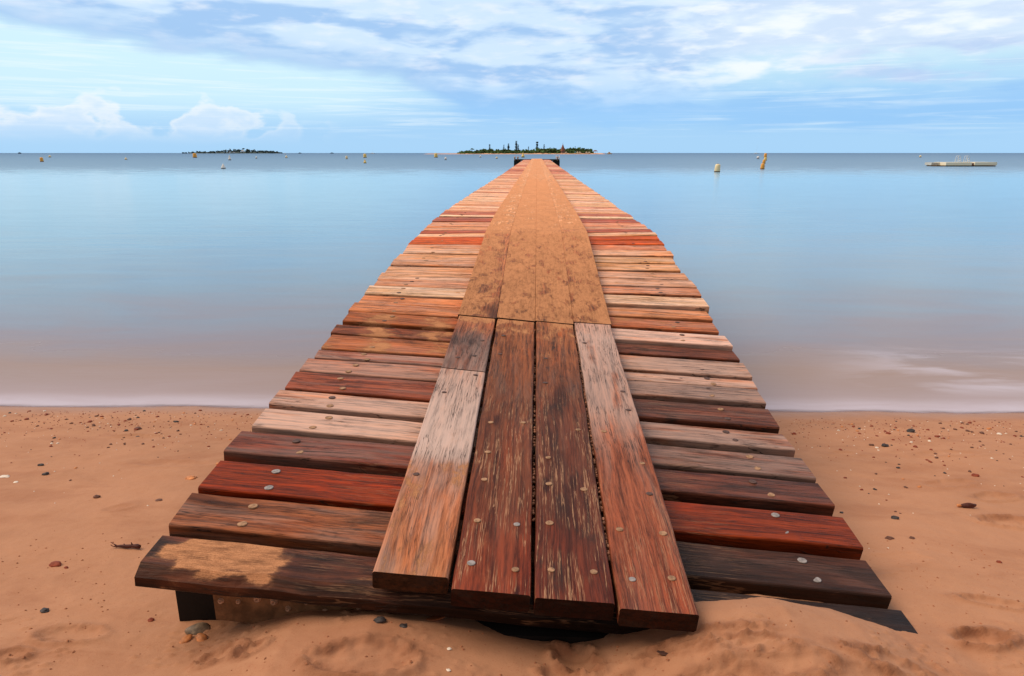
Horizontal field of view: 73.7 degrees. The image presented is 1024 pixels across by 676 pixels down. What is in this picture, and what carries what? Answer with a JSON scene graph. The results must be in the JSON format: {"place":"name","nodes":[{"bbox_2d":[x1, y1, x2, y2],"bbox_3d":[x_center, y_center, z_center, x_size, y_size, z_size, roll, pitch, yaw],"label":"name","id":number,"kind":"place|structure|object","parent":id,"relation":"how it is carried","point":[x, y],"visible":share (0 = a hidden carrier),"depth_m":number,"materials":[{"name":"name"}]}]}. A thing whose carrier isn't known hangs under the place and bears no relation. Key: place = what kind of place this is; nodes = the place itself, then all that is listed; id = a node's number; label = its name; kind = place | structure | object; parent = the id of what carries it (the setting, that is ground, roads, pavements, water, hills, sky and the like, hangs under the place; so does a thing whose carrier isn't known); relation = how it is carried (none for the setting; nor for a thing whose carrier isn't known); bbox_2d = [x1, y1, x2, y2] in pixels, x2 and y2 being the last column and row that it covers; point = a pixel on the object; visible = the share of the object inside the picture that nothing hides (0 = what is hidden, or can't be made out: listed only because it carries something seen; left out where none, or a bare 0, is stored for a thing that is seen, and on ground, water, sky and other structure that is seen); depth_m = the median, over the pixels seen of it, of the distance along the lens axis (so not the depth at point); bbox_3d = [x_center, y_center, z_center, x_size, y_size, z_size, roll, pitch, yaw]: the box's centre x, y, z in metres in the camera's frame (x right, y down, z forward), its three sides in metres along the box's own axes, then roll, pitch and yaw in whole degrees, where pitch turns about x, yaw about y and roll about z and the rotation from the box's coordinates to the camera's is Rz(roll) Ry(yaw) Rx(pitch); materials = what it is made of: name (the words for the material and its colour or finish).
{"place":"outdoors","nodes":[
{"label":"outdoors","id":0,"kind":"place"},
{"bbox_2d":[217,152,267,152],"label":"island land","id":1,"kind":"structure","parent":0,"point":[240,152],"depth_m":2503.85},
{"bbox_2d":[182,148,281,152],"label":"island woodland","id":2,"kind":"object","parent":1,"relation":"on","point":[246,151],"visible":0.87,"depth_m":2515.32,"materials":[{"name":"green plant"}]},
{"bbox_2d":[0,153,1023,412],"bbox_3d":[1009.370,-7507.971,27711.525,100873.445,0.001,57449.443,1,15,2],"label":"sea","id":3,"kind":"structure","parent":0,"point":[854,281],"depth_m":11.08,"materials":[{"name":"liquid"}]},
{"bbox_2d":[714,164,719,171],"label":"marker buoy","id":4,"kind":"object","parent":3,"relation":"on","point":[717,168],"visible":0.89,"depth_m":63.00,"materials":[{"name":"yellow paint"}]},
{"bbox_2d":[925,156,996,165],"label":"swimming pontoon","id":5,"kind":"object","parent":3,"relation":"on","point":[965,163],"visible":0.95,"depth_m":89.45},
{"bbox_2d":[0,405,1023,675],"bbox_3d":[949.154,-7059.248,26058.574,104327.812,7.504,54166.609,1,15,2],"label":"sand","id":6,"kind":"structure","parent":0,"point":[60,515],"depth_m":2.10,"materials":[{"name":"sand"}]},
{"bbox_2d":[40,607,48,612],"bbox_3d":[-1.341,0.781,1.958,0.028,0.010,0.022,8,17,27],"label":"stone","id":7,"kind":"object","parent":6,"relation":"on","point":[44,610],"visible":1,"depth_m":1.95,"materials":[{"name":"grey stone"}]},
{"bbox_2d":[49,561,60,566],"bbox_3d":[-1.516,0.752,2.266,0.043,0.021,0.029,-2,15,-6],"label":"stone","id":8,"kind":"object","parent":6,"relation":"on","point":[55,564],"visible":1,"depth_m":2.26,"materials":[{"name":"red stone"}]},
{"bbox_2d":[111,542,140,548],"bbox_3d":[-1.356,0.725,2.392,0.113,0.021,0.018,1,15,5],"label":"twig","id":9,"kind":"object","parent":6,"relation":"on","point":[137,546],"visible":1,"depth_m":2.39,"materials":[{"name":"brown wood"}]},
{"bbox_2d":[180,634,192,643],"bbox_3d":[-0.861,0.793,1.799,0.030,0.011,0.041,-8,18,27],"label":"oyster shell","id":10,"kind":"object","parent":6,"relation":"on","point":[186,638],"visible":1,"depth_m":1.79},
{"bbox_2d":[185,475,196,479],"bbox_3d":[-1.492,0.649,3.168,0.054,0.016,0.042,3,15,10],"label":"shell fragment","id":11,"kind":"object","parent":6,"relation":"on","point":[191,477],"visible":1,"depth_m":3.16,"materials":[{"name":"orange"}]},
{"bbox_2d":[184,622,210,634],"bbox_3d":[-0.847,0.785,1.844,0.070,0.017,0.051,2,26,-16],"label":"stone","id":12,"kind":"object","parent":6,"relation":"on","point":[197,628],"visible":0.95,"depth_m":1.84,"materials":[{"name":"grey stone"}]},
{"bbox_2d":[195,633,206,641],"bbox_3d":[-0.822,0.791,1.801,0.041,0.011,0.030,24,45,37],"label":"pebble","id":13,"kind":"object","parent":6,"relation":"on","point":[200,637],"visible":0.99,"depth_m":1.80,"materials":[{"name":"orange stone"}]},
{"bbox_2d":[373,616,386,622],"bbox_3d":[-0.332,0.708,1.714,0.032,0.018,0.024,-8,17,-27],"label":"stone","id":14,"kind":"object","parent":6,"relation":"on","point":[379,619],"visible":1,"depth_m":1.71,"materials":[{"name":"grey stone"}]},
{"bbox_2d":[399,623,407,627],"bbox_3d":[-0.271,0.721,1.708,0.023,0.010,0.016,2,15,7],"label":"stone","id":15,"kind":"object","parent":6,"relation":"on","point":[402,625],"visible":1,"depth_m":1.71,"materials":[{"name":"grey stone"}]},
{"bbox_2d":[426,616,443,620],"bbox_3d":[-0.196,0.722,1.759,0.050,0.007,0.025,-10,18,-33],"label":"fallen leaf","id":16,"kind":"object","parent":6,"relation":"on","point":[433,618],"visible":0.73,"depth_m":1.76,"materials":[{"name":"brown plant"}]},
{"bbox_2d":[1,411,1020,468],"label":"red grit","id":17,"kind":"object","parent":6,"relation":"on","point":[252,418],"visible":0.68,"depth_m":4.22,"materials":[{"name":"stone"}]},
{"bbox_2d":[8,412,1023,548],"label":"shell grit","id":18,"kind":"object","parent":6,"relation":"on","point":[802,433],"visible":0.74,"depth_m":3.94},
{"bbox_2d":[26,411,1023,493],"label":"dark grit","id":19,"kind":"object","parent":6,"relation":"on","point":[792,434],"visible":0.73,"depth_m":4.18,"materials":[{"name":"stone"}]},
{"bbox_2d":[134,156,917,643],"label":"jetty","id":20,"kind":"object","parent":6,"relation":"on","point":[380,454],"visible":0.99,"depth_m":2.27,"materials":[{"name":"brown wood"}]},
{"bbox_2d":[532,334,609,561],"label":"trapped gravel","id":21,"kind":"structure","parent":20,"relation":"on","point":[596,477],"depth_m":2.35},
{"bbox_2d":[957,503,976,507],"bbox_3d":[1.895,0.696,2.844,0.081,0.025,0.023,1,15,2],"label":"driftwood piece","id":22,"kind":"object","parent":6,"relation":"on","point":[967,505],"visible":1,"depth_m":2.84,"materials":[{"name":"brown wood"}]},
{"bbox_2d":[0,0,1023,152],"label":"sky","id":23,"kind":"structure","parent":0,"point":[77,76],"materials":[{"name":"blue"}]},
{"bbox_2d":[453,153,602,153],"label":"island beach","id":24,"kind":"structure","parent":0,"point":[541,153],"depth_m":1040.35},
{"bbox_2d":[457,147,593,153],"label":"island woodland","id":25,"kind":"object","parent":24,"relation":"on","point":[570,150],"visible":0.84,"depth_m":1045.73,"materials":[{"name":"green plant"}]},
{"bbox_2d":[657,650,667,654],"bbox_3d":[0.357,0.746,1.615,0.031,0.005,0.016,2,15,6],"label":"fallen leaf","id":26,"kind":"object","parent":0,"point":[662,652],"visible":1,"depth_m":1.62,"materials":[{"name":"brown plant"}]}
]}

